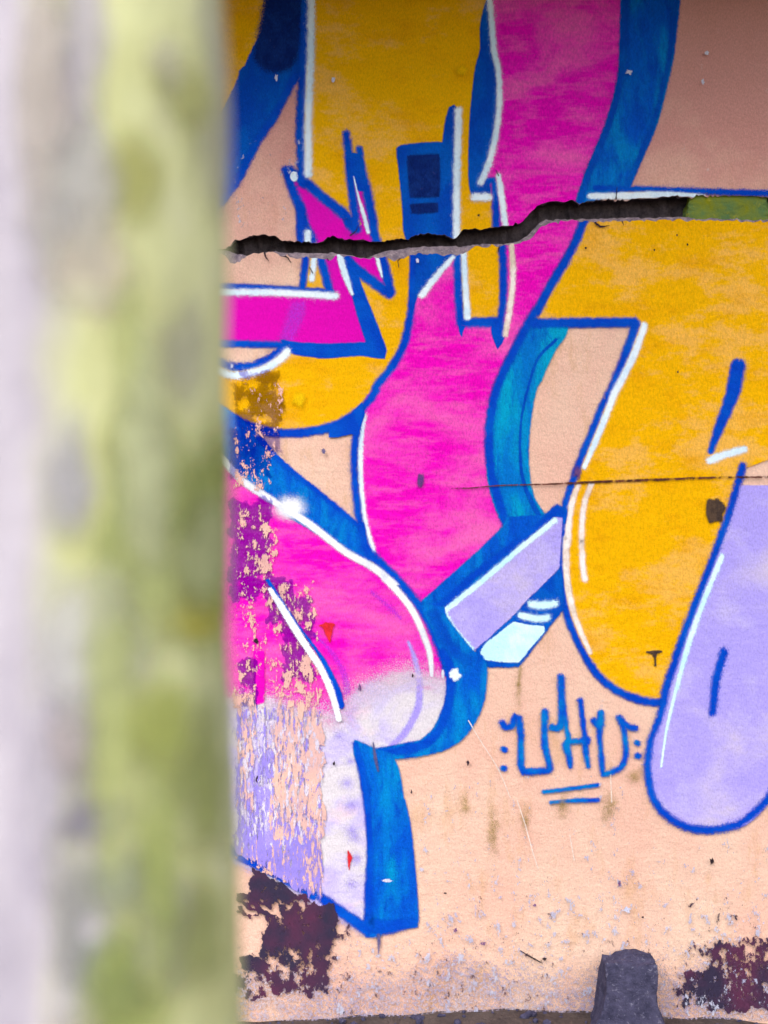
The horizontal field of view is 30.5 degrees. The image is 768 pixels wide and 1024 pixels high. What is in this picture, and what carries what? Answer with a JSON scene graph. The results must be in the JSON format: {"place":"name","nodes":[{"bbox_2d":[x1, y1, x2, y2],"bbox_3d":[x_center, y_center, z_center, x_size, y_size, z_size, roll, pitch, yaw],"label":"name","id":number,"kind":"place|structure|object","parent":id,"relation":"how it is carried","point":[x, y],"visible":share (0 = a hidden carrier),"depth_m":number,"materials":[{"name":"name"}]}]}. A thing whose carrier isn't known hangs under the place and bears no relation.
{"place":"outdoors","nodes":[
{"label":"outdoors","id":0,"kind":"place"},
{"bbox_2d":[245,1008,763,1023],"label":"ground","id":1,"kind":"structure","parent":0,"point":[503,1016],"depth_m":3.28,"materials":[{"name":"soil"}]},
{"bbox_2d":[0,0,244,1023],"bbox_3d":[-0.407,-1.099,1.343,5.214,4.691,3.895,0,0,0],"label":"pillar","id":2,"kind":"structure","parent":1,"relation":"on","point":[118,846],"depth_m":1.03,"materials":[{"name":"green concrete"}]},
{"bbox_2d":[221,0,767,1023],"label":"painted wall","id":3,"kind":"structure","parent":1,"relation":"on","point":[497,410],"depth_m":3.30,"materials":[{"name":"paint"}]},
{"bbox_2d":[682,195,767,220],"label":"moss chunk","id":4,"kind":"object","parent":3,"relation":"on","point":[753,208],"visible":0.71,"depth_m":3.30,"materials":[{"name":"green plant"}]},
{"bbox_2d":[590,949,664,1023],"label":"stone","id":5,"kind":"object","parent":1,"relation":"on","point":[626,987],"visible":1,"depth_m":3.19,"materials":[{"name":"grey stone"}]}
]}

